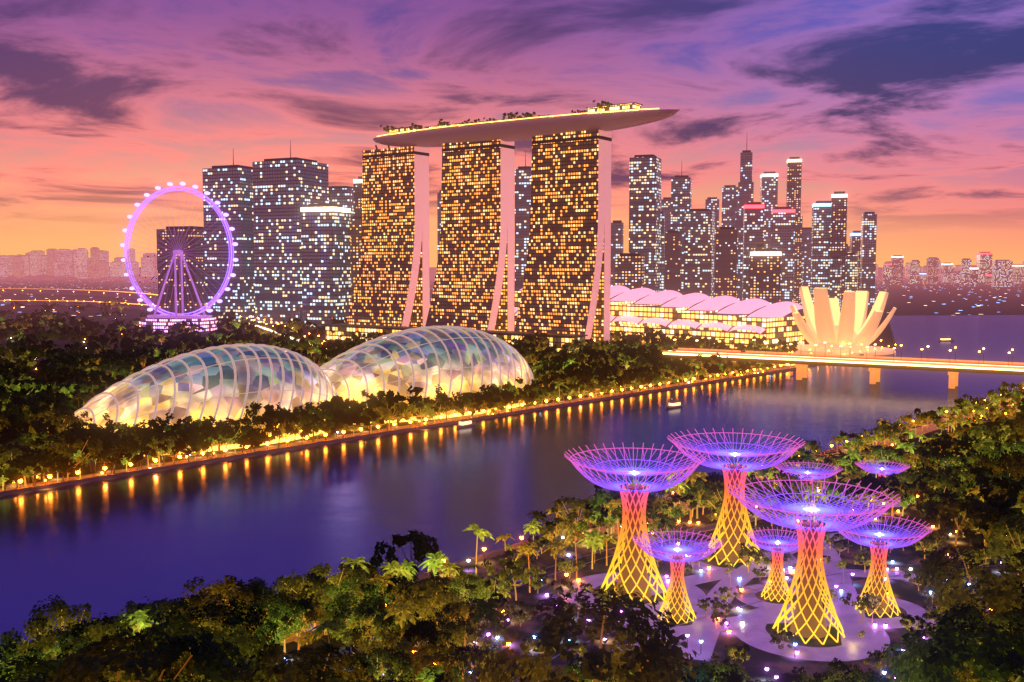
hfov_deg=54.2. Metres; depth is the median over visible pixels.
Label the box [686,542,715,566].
tree
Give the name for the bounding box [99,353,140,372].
tree
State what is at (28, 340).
tree
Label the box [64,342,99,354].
tree
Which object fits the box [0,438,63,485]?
tree
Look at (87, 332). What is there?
tree
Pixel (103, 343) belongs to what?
tree
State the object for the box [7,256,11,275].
tower
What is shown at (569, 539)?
tree
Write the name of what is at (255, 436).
tree
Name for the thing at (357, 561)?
tree
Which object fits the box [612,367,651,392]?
tree
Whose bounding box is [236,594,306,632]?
tree
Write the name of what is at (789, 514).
tree
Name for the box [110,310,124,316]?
tree
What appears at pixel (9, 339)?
tree
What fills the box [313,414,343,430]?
tree
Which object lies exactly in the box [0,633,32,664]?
tree
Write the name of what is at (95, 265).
tower
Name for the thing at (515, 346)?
tree
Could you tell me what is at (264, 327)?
garden drive
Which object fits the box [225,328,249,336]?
tree
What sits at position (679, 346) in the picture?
tree
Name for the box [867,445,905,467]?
tree
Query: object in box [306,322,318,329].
tree
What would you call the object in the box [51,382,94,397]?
tree
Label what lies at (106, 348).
tree
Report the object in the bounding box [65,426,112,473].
tree
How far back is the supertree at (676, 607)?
210.19 m
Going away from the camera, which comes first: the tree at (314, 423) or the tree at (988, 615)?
the tree at (988, 615)
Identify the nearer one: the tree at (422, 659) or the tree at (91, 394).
the tree at (422, 659)
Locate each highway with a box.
[0,288,157,301]
[0,300,154,310]
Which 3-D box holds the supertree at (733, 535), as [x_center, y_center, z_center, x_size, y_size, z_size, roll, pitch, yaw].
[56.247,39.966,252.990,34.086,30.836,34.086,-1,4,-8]
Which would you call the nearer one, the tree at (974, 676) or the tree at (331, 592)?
the tree at (974, 676)
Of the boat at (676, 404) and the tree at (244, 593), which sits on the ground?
the tree at (244, 593)
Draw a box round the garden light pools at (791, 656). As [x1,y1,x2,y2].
[15,342,1017,681]
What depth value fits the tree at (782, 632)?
191.75 m
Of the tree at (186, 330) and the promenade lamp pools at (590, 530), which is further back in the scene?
the tree at (186, 330)
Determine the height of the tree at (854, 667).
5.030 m
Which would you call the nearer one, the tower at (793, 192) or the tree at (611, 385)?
the tree at (611, 385)
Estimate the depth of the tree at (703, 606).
211.34 m
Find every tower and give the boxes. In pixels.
[0,255,7,276]
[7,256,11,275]
[9,255,15,274]
[14,256,23,277]
[20,255,28,275]
[25,253,30,274]
[30,251,44,274]
[30,252,37,275]
[40,255,46,274]
[47,249,57,274]
[54,262,57,275]
[57,249,72,276]
[72,251,74,276]
[74,254,76,276]
[77,248,87,278]
[87,258,90,277]
[90,248,99,278]
[99,251,108,273]
[100,260,108,276]
[110,262,125,276]
[115,257,127,272]
[128,249,134,273]
[129,262,138,274]
[141,257,153,276]
[143,253,157,274]
[156,226,205,314]
[202,155,254,322]
[252,140,328,324]
[301,203,350,327]
[329,186,353,215]
[346,146,429,326]
[350,216,361,301]
[353,176,361,215]
[425,140,514,330]
[437,190,440,253]
[514,130,611,342]
[515,149,531,289]
[610,220,623,285]
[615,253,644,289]
[629,154,660,292]
[660,211,664,290]
[661,197,670,232]
[664,230,680,292]
[671,170,691,294]
[684,209,714,297]
[705,197,718,296]
[715,227,737,297]
[721,185,737,228]
[735,147,753,300]
[742,202,763,300]
[749,245,766,298]
[750,248,780,303]
[760,172,777,248]
[771,207,794,312]
[786,157,802,304]
[801,263,802,305]
[802,227,811,290]
[810,201,830,303]
[829,191,847,306]
[830,257,841,311]
[845,253,857,291]
[846,244,849,252]
[850,231,860,290]
[859,212,876,307]
[875,264,877,275]
[882,263,891,284]
[891,255,903,284]
[905,263,910,277]
[910,260,919,283]
[919,272,925,283]
[926,257,938,283]
[938,261,940,275]
[941,263,952,282]
[952,271,960,282]
[960,259,970,285]
[969,267,977,286]
[976,252,992,284]
[985,273,991,284]
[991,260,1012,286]
[1012,264,1023,282]
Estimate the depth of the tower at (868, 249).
1783.09 m
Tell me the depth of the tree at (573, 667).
159.46 m
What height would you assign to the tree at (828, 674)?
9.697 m
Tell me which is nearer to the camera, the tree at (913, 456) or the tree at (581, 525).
the tree at (581, 525)
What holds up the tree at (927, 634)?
on the ground
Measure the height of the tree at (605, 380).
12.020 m
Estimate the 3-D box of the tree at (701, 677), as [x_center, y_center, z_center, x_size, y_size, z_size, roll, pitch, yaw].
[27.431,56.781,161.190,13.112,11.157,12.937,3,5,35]
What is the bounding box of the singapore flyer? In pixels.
[120,182,237,332]
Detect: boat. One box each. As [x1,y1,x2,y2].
[456,419,474,427]
[665,401,682,407]
[938,338,953,340]
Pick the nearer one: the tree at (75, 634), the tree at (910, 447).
the tree at (75, 634)
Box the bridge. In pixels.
[663,337,1023,388]
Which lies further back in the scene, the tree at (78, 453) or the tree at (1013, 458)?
the tree at (78, 453)
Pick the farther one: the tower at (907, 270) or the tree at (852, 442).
the tower at (907, 270)
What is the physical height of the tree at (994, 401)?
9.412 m
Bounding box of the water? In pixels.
[0,315,1023,662]
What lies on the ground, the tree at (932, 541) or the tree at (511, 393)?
the tree at (932, 541)
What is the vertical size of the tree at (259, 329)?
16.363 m
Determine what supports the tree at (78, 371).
on the ground
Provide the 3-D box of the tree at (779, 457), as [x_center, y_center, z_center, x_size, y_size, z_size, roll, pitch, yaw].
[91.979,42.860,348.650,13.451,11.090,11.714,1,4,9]
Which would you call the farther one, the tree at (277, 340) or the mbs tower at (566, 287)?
the mbs tower at (566, 287)
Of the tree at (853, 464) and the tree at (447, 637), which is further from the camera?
the tree at (853, 464)
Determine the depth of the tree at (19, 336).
924.75 m
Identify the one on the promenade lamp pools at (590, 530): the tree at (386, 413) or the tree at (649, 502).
the tree at (386, 413)
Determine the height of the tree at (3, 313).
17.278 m
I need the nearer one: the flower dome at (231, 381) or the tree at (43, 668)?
the tree at (43, 668)
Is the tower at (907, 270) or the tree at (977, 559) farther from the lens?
the tower at (907, 270)
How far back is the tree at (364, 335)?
852.65 m
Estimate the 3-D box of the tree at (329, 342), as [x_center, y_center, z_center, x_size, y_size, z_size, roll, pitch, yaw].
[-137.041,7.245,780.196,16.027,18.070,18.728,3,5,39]
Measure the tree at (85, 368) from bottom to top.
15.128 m
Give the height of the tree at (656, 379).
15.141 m
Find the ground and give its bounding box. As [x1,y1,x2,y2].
[0,268,1023,681]
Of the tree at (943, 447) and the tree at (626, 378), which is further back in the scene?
the tree at (626, 378)
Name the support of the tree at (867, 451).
on the ground
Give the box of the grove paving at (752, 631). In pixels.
[561,496,935,661]
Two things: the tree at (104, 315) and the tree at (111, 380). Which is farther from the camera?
the tree at (104, 315)
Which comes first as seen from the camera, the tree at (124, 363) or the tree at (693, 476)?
the tree at (693, 476)
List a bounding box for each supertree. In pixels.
[564,442,705,602]
[634,528,723,623]
[667,428,804,566]
[727,474,900,644]
[747,527,801,601]
[774,461,841,515]
[828,514,933,617]
[855,460,909,501]
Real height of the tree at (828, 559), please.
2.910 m
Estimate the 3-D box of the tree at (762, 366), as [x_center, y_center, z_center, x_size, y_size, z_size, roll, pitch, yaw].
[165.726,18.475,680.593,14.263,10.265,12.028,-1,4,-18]
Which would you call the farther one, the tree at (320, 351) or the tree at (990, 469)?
the tree at (320, 351)
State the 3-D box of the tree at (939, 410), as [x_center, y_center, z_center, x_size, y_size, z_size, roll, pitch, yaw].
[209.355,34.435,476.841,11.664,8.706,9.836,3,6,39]
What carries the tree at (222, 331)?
on the ground
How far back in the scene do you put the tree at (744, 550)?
240.24 m
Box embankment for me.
[0,315,1006,581]
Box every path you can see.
[321,499,861,661]
[514,557,1002,681]
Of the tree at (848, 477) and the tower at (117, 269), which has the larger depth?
the tower at (117, 269)
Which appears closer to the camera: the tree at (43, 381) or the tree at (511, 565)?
the tree at (511, 565)
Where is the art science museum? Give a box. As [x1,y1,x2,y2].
[786,286,896,355]
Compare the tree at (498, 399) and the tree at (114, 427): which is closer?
the tree at (114, 427)
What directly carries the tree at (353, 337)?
on the ground
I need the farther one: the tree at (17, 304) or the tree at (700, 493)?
the tree at (17, 304)
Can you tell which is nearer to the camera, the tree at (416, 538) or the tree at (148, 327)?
the tree at (416, 538)
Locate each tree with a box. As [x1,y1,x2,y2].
[0,310,5,316]
[0,321,18,327]
[0,332,9,340]
[0,341,26,355]
[0,352,30,364]
[0,354,32,368]
[0,362,13,373]
[0,371,27,387]
[0,376,41,397]
[0,376,46,393]
[0,387,15,410]
[0,389,47,410]
[0,399,18,415]
[0,412,25,429]
[0,415,11,435]
[0,427,32,443]
[0,434,48,486]
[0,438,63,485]
[0,439,49,487]
[0,446,60,488]
[0,463,32,490]
[0,631,43,680]
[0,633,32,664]
[0,654,75,681]
[1,360,27,369]
[1,367,19,374]
[1,594,116,659]
[2,368,30,380]
[2,392,47,415]
[2,627,90,678]
[3,325,20,340]
[4,342,25,357]
[4,410,28,422]
[6,337,32,352]
[7,332,25,341]
[7,338,28,344]
[8,413,85,433]
[9,396,33,411]
[9,431,59,478]
[10,368,45,388]
[10,369,36,379]
[10,408,45,422]
[11,301,22,307]
[11,399,41,415]
[13,333,46,344]
[13,343,52,368]
[15,319,32,329]
[15,334,47,344]
[15,379,46,394]
[16,355,35,366]
[16,390,54,403]
[16,412,87,442]
[19,315,34,321]
[19,366,33,372]
[21,312,36,320]
[22,387,79,407]
[22,453,72,485]
[23,313,41,320]
[24,326,39,334]
[25,319,36,330]
[28,404,87,433]
[29,656,123,681]
[30,432,65,478]
[31,340,51,359]
[31,395,71,423]
[32,340,57,359]
[34,327,62,340]
[34,428,103,480]
[34,448,87,480]
[35,309,52,315]
[35,319,48,326]
[35,631,128,679]
[36,356,72,376]
[36,363,69,385]
[37,367,74,383]
[37,618,136,660]
[41,304,52,309]
[41,354,63,365]
[42,311,58,318]
[42,390,66,404]
[43,383,69,394]
[45,343,70,358]
[46,375,82,389]
[46,626,252,681]
[47,413,112,431]
[48,318,66,327]
[49,323,67,332]
[50,355,91,368]
[50,408,59,412]
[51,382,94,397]
[52,311,68,318]
[52,379,89,398]
[53,402,82,414]
[55,322,71,328]
[59,428,77,455]
[59,612,136,644]
[60,326,80,342]
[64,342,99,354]
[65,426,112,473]
[66,396,76,408]
[68,305,84,311]
[68,316,87,325]
[68,372,101,387]
[68,380,108,396]
[70,332,93,348]
[70,393,85,406]
[70,450,89,478]
[71,340,95,352]
[72,359,98,367]
[73,383,112,407]
[73,425,104,466]
[75,368,101,383]
[76,352,104,364]
[76,600,202,661]
[77,372,105,380]
[78,364,100,372]
[79,320,97,330]
[81,327,93,341]
[81,435,125,474]
[82,350,110,362]
[83,390,95,405]
[85,345,111,353]
[86,321,99,329]
[88,333,113,351]
[88,334,114,350]
[88,434,138,473]
[89,350,116,371]
[91,337,106,350]
[94,427,107,471]
[95,386,103,394]
[96,449,123,473]
[97,311,108,317]
[98,363,121,371]
[99,323,114,330]
[99,347,127,360]
[99,351,119,366]
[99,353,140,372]
[99,356,134,370]
[100,303,110,308]
[101,373,124,386]
[103,645,201,681]
[104,298,118,308]
[105,329,127,341]
[105,420,134,437]
[106,320,130,329]
[106,375,122,384]
[108,322,129,330]
[108,325,119,332]
[108,448,153,470]
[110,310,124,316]
[112,424,163,468]
[114,336,137,349]
[116,302,127,309]
[117,366,144,374]
[117,444,157,469]
[118,328,133,336]
[118,363,142,378]
[119,429,155,463]
[120,347,148,363]
[120,609,158,632]
[121,352,151,368]
[123,614,280,681]
[126,416,168,457]
[126,595,203,630]
[126,619,151,634]
[127,328,152,337]
[133,325,152,334]
[134,332,155,339]
[135,338,158,347]
[137,330,161,343]
[137,341,148,347]
[137,439,163,467]
[140,347,166,362]
[141,333,154,341]
[144,603,227,638]
[145,352,170,366]
[146,432,178,465]
[148,343,172,356]
[153,423,176,430]
[153,437,186,465]
[154,328,171,344]
[154,668,202,681]
[157,422,217,461]
[158,444,186,462]
[159,429,197,463]
[162,664,207,681]
[163,430,179,462]
[164,326,179,335]
[164,412,213,455]
[164,575,253,626]
[165,336,182,349]
[166,330,189,348]
[168,324,191,334]
[169,594,276,655]
[172,320,191,328]
[172,344,183,354]
[173,586,272,634]
[177,333,195,343]
[178,328,200,336]
[178,337,203,350]
[180,321,197,334]
[181,442,205,460]
[182,335,210,345]
[182,637,276,681]
[183,338,209,350]
[186,416,235,456]
[191,658,256,680]
[192,418,223,457]
[201,419,238,452]
[202,335,220,345]
[207,331,235,341]
[208,328,230,337]
[208,575,283,614]
[210,311,221,317]
[211,417,251,455]
[212,338,231,345]
[213,341,234,345]
[215,322,234,333]
[216,316,231,325]
[220,335,240,344]
[223,310,236,318]
[224,592,311,649]
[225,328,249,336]
[228,331,253,343]
[230,316,248,328]
[231,423,272,451]
[231,425,262,452]
[232,336,251,343]
[235,428,268,451]
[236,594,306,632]
[236,640,362,681]
[239,322,254,332]
[242,326,266,334]
[243,401,286,445]
[247,580,312,618]
[250,329,261,342]
[254,333,283,343]
[256,333,273,341]
[261,409,297,447]
[264,429,282,448]
[265,340,297,349]
[267,330,280,337]
[269,590,331,649]
[270,338,288,345]
[271,324,283,334]
[271,412,301,445]
[274,339,294,347]
[275,325,289,335]
[275,561,376,634]
[277,574,334,626]
[277,614,304,652]
[281,329,304,341]
[283,320,304,331]
[285,415,314,443]
[286,335,313,354]
[287,329,303,340]
[290,416,325,442]
[292,400,334,441]
[293,318,311,328]
[294,348,307,354]
[297,343,315,352]
[302,350,330,365]
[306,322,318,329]
[306,337,321,344]
[307,344,320,356]
[308,428,330,440]
[308,619,339,658]
[309,326,334,338]
[313,348,338,360]
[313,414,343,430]
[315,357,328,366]
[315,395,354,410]
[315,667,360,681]
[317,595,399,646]
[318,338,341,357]
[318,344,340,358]
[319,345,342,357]
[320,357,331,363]
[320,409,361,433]
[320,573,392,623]
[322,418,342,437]
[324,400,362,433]
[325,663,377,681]
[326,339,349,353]
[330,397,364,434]
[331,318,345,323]
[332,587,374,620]
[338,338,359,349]
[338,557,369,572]
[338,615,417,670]
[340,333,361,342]
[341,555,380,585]
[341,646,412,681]
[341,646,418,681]
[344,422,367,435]
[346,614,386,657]
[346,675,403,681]
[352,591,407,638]
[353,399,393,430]
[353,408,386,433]
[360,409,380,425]
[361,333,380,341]
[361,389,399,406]
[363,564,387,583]
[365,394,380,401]
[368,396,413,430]
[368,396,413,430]
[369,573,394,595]
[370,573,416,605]
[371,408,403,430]
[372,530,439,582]
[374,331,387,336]
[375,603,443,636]
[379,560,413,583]
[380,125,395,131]
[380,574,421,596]
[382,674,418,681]
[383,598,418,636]
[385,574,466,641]
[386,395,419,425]
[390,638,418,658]
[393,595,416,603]
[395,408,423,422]
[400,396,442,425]
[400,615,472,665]
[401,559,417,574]
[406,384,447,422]
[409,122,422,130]
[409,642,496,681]
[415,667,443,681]
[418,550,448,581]
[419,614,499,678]
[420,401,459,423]
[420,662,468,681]
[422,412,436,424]
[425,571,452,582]
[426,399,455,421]
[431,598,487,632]
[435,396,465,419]
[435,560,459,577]
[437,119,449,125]
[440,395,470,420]
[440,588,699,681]
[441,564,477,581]
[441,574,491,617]
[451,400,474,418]
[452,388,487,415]
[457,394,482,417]
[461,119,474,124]
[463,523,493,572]
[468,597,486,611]
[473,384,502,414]
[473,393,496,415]
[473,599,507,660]
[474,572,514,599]
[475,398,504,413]
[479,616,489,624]
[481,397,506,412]
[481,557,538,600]
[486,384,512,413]
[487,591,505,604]
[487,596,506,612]
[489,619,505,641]
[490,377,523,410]
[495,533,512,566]
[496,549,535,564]
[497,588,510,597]
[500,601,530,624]
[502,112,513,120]
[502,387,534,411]
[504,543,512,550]
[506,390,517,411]
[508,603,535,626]
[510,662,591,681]
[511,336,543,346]
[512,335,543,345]
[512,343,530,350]
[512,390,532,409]
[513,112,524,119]
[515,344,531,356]
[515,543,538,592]
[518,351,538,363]
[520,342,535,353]
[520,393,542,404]
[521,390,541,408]
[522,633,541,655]
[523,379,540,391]
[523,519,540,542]
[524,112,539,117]
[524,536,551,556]
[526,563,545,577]
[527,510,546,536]
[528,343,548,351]
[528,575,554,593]
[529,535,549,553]
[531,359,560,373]
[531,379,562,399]
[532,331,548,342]
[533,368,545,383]
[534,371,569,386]
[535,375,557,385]
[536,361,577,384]
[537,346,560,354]
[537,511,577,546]
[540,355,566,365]
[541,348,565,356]
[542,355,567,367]
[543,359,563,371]
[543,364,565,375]
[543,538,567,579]
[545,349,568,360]
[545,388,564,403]
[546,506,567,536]
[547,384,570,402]
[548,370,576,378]
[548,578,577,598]
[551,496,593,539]
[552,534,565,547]
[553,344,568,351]
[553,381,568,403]
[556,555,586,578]
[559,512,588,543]
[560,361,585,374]
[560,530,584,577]
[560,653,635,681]
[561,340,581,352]
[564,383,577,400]
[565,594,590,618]
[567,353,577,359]
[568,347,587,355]
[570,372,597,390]
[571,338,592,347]
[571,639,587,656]
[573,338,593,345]
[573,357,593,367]
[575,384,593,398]
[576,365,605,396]
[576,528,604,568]
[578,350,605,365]
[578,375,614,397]
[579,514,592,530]
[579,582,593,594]
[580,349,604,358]
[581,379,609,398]
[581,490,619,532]
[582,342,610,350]
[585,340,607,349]
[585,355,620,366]
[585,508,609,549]
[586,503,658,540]
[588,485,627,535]
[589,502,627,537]
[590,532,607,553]
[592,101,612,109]
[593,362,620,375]
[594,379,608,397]
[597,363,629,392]
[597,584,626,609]
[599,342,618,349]
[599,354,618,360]
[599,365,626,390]
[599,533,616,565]
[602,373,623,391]
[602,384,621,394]
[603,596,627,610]
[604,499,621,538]
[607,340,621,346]
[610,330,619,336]
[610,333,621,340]
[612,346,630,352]
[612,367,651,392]
[612,492,651,523]
[613,338,626,354]
[615,629,660,650]
[617,353,639,369]
[618,344,641,352]
[619,331,635,342]
[619,375,642,389]
[624,340,641,347]
[627,349,662,364]
[629,368,660,388]
[630,346,654,358]
[630,360,670,369]
[630,364,657,373]
[635,356,646,363]
[635,357,669,369]
[636,343,656,353]
[637,367,660,389]
[640,339,664,347]
[640,494,664,521]
[644,327,666,338]
[644,477,672,503]
[645,333,664,343]
[645,340,665,347]
[646,511,676,546]
[647,367,669,388]
[647,563,666,579]
[648,343,666,351]
[648,547,663,563]
[651,505,682,523]
[652,366,678,387]
[658,354,677,363]
[658,364,677,386]
[658,522,685,542]
[659,341,685,349]
[659,354,687,367]
[659,493,697,525]
[660,335,681,348]
[661,374,677,387]
[661,500,675,515]
[665,348,678,359]
[666,345,685,349]
[666,470,683,481]
[668,479,689,521]
[668,485,686,503]
[668,535,693,551]
[670,562,692,572]
[671,362,690,384]
[673,658,713,681]
[674,332,690,341]
[675,334,701,346]
[675,474,723,518]
[677,367,695,383]
[677,369,688,383]
[681,475,721,514]
[681,486,712,516]
[681,495,700,520]
[681,554,700,571]
[683,468,706,521]
[685,341,698,347]
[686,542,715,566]
[687,336,707,345]
[687,353,720,379]
[690,362,699,381]
[691,362,721,379]
[695,336,714,348]
[695,368,705,380]
[696,478,723,499]
[697,471,758,517]
[697,597,718,615]
[698,659,751,681]
[699,336,724,348]
[701,483,749,514]
[702,360,724,379]
[702,480,768,509]
[708,502,727,525]
[709,343,731,349]
[711,612,729,628]
[711,652,746,675]
[712,597,733,620]
[712,607,728,619]
[714,586,742,604]
[717,356,741,371]
[720,365,732,378]
[721,353,745,375]
[722,362,742,377]
[724,565,735,587]
[725,642,750,660]
[727,485,776,525]
[734,345,762,352]
[735,361,751,374]
[737,345,753,350]
[737,542,764,571]
[742,336,763,344]
[742,518,762,532]
[745,478,768,487]
[746,460,786,483]
[748,362,765,372]
[749,679,776,681]
[752,566,768,576]
[753,336,776,348]
[753,455,778,465]
[756,470,810,497]
[756,548,781,573]
[757,489,794,525]
[759,449,791,468]
[764,363,772,371]
[764,475,782,488]
[766,470,779,487]
[767,339,794,350]
[769,629,796,649]
[770,497,798,528]
[771,340,798,352]
[776,671,816,681]
[779,455,832,479]
[780,552,795,566]
[785,487,815,520]
[786,449,812,458]
[791,439,821,458]
[791,666,806,681]
[792,534,828,549]
[794,660,876,681]
[798,455,815,467]
[800,486,828,521]
[806,466,835,492]
[814,459,833,489]
[818,495,852,516]
[821,530,843,546]
[823,555,830,564]
[824,451,856,482]
[824,452,869,474]
[824,589,837,615]
[824,669,890,681]
[826,475,867,511]
[829,657,859,679]
[830,436,843,455]
[830,540,852,555]
[831,465,867,480]
[835,458,852,469]
[835,559,849,582]
[837,431,862,450]
[837,435,849,451]
[839,483,870,504]
[839,592,882,622]
[841,472,861,509]
[843,449,861,463]
[843,529,855,552]
[844,473,910,517]
[849,669,883,681]
[851,477,893,514]
[852,431,875,444]
[852,532,872,542]
[854,444,877,456]
[854,548,870,571]
[856,435,871,442]
[856,630,866,648]
[857,442,872,451]
[858,451,877,465]
[858,546,874,555]
[859,475,888,509]
[860,428,886,444]
[863,447,894,461]
[863,648,898,675]
[867,435,878,444]
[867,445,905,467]
[868,457,889,477]
[868,593,881,623]
[872,477,915,515]
[874,421,905,443]
[876,419,905,440]
[877,418,888,444]
[878,445,901,452]
[880,462,898,476]
[881,615,1023,681]
[882,475,916,515]
[883,429,913,443]
[885,471,916,508]
[889,437,900,444]
[890,449,938,471]
[891,461,913,472]
[893,438,929,450]
[895,441,907,450]
[896,416,909,421]
[899,467,932,494]
[899,614,919,630]
[900,442,915,453]
[900,536,912,550]
[901,422,912,440]
[901,429,918,453]
[902,460,915,466]
[903,570,923,590]
[904,408,939,430]
[904,413,932,433]
[905,451,920,463]
[907,468,928,474]
[907,471,923,482]
[911,629,935,642]
[912,530,944,558]
[913,471,967,492]
[913,473,962,497]
[913,547,1023,616]
[914,433,923,441]
[914,447,944,465]
[914,449,944,465]
[914,456,939,467]
[915,477,961,500]
[915,492,944,528]
[916,490,974,539]
[918,462,960,474]
[918,611,942,631]
[919,660,1023,681]
[921,466,992,495]
[921,488,963,516]
[922,435,933,442]
[923,489,980,536]
[923,605,941,623]
[924,498,1001,548]
[924,603,942,613]
[925,435,966,458]
[925,538,947,548]
[927,433,958,460]
[929,607,1023,681]
[931,629,1023,681]
[932,415,956,433]
[933,605,1022,630]
[934,495,991,545]
[937,404,961,418]
[938,598,1022,648]
[939,454,969,467]
[940,420,956,431]
[940,440,968,463]
[941,406,951,421]
[941,432,976,450]
[944,461,986,483]
[945,424,987,437]
[945,471,992,483]
[946,455,998,470]
[947,545,990,568]
[949,407,960,425]
[949,451,970,464]
[950,412,984,426]
[950,416,962,431]
[953,465,989,484]
[954,394,976,416]
[954,398,975,413]
[957,410,970,428]
[957,423,986,438]
[959,503,1011,544]
[960,419,972,426]
[960,559,977,576]
[961,428,1000,438]
[963,396,990,407]
[965,403,986,415]
[965,449,1023,479]
[965,472,1022,503]
[965,485,989,501]
[966,500,1019,520]
[967,421,1015,445]
[967,448,993,468]
[972,471,1012,489]
[974,404,1008,419]
[974,437,1007,452]
[975,407,986,418]
[975,542,992,560]
[976,421,1005,435]
[977,590,1023,637]
[978,438,1023,461]
[979,449,1006,460]
[980,499,1016,539]
[980,508,1015,546]
[984,512,1023,586]
[985,407,1019,421]
[987,389,1007,399]
[987,399,999,405]
[988,467,1011,475]
[988,485,1023,501]
[989,387,1022,407]
[991,436,1012,446]
[992,393,1021,406]
[994,430,1022,443]
[994,487,1023,499]
[994,619,1023,681]
[995,455,1022,475]
[997,396,1006,408]
[998,419,1023,438]
[1000,381,1021,399]
[1000,401,1022,415]
[1000,423,1010,430]
[1002,502,1023,516]
[1006,585,1023,634]
[1008,428,1023,443]
[1008,476,1023,501]
[1011,502,1023,537]
[1012,414,1023,435]
[1015,580,1023,608]
[1018,398,1023,414]
[1018,480,1023,498]
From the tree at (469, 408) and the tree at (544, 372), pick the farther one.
the tree at (544, 372)
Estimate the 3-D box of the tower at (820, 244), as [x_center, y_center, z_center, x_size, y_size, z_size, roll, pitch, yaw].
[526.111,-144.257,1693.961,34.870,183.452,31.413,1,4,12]
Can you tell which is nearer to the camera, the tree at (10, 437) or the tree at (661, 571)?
the tree at (661, 571)
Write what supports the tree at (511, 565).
on the ground
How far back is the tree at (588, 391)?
554.57 m
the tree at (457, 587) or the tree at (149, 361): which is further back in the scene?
the tree at (149, 361)
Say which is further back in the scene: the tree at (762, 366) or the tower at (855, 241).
the tower at (855, 241)
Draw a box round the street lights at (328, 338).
[4,290,881,352]
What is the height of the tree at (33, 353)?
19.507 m
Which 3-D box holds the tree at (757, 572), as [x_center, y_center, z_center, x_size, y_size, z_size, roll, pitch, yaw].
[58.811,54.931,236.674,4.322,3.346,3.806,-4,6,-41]
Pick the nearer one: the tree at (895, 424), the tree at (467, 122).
the tree at (895, 424)
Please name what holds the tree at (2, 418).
on the ground
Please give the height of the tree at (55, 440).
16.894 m
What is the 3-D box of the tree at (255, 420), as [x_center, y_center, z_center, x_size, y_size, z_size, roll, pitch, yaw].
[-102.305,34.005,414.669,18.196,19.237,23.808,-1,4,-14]
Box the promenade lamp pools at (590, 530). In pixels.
[11,368,1009,577]
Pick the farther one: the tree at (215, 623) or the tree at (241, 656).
the tree at (215, 623)
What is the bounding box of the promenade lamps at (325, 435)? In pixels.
[18,344,945,561]
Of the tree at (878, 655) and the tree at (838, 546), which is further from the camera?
the tree at (838, 546)
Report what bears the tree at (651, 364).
on the ground
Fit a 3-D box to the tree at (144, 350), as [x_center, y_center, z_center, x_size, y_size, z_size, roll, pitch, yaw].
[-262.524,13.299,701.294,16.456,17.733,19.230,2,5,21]
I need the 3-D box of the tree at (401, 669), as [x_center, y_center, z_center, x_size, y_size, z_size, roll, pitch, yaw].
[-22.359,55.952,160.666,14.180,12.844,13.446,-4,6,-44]
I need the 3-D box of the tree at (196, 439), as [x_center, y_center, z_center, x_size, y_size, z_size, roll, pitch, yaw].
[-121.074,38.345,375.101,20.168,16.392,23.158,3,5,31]
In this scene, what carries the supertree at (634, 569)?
on the grove paving at (752, 631)
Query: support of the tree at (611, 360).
on the ground
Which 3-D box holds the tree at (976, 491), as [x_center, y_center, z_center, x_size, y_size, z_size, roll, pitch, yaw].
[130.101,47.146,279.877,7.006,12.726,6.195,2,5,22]
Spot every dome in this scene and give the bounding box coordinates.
[74,343,336,455]
[320,325,533,422]
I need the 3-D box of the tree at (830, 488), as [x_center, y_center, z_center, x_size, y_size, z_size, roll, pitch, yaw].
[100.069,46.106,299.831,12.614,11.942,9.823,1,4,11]
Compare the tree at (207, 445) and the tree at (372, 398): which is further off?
the tree at (372, 398)
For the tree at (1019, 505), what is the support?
on the ground
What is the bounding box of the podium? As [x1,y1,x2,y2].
[324,324,587,352]
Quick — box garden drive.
[248,322,326,348]
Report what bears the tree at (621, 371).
on the ground
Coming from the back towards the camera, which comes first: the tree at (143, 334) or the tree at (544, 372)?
the tree at (143, 334)
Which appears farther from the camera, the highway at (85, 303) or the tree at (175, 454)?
the highway at (85, 303)
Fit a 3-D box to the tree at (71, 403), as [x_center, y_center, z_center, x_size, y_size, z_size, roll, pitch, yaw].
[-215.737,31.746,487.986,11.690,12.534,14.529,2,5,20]
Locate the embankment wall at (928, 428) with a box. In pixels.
[0,366,1022,649]
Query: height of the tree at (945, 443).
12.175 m
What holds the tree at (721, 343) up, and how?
on the ground
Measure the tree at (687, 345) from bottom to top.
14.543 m
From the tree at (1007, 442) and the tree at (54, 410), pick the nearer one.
the tree at (1007, 442)
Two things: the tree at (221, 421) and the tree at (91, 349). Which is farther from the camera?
the tree at (91, 349)
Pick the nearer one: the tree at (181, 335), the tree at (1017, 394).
the tree at (1017, 394)
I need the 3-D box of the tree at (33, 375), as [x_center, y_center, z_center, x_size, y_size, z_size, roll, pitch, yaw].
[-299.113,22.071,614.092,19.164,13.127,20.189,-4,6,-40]
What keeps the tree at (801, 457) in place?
on the ground
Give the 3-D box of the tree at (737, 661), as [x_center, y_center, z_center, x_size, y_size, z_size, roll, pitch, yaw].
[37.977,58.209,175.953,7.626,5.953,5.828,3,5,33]
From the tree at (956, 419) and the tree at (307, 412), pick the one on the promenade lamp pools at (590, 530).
the tree at (307, 412)
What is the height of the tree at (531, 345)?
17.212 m
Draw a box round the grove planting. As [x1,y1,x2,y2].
[410,540,1023,681]
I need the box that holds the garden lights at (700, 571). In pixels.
[14,309,1005,680]
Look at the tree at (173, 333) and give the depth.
894.31 m
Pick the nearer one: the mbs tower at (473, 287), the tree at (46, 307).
the mbs tower at (473, 287)

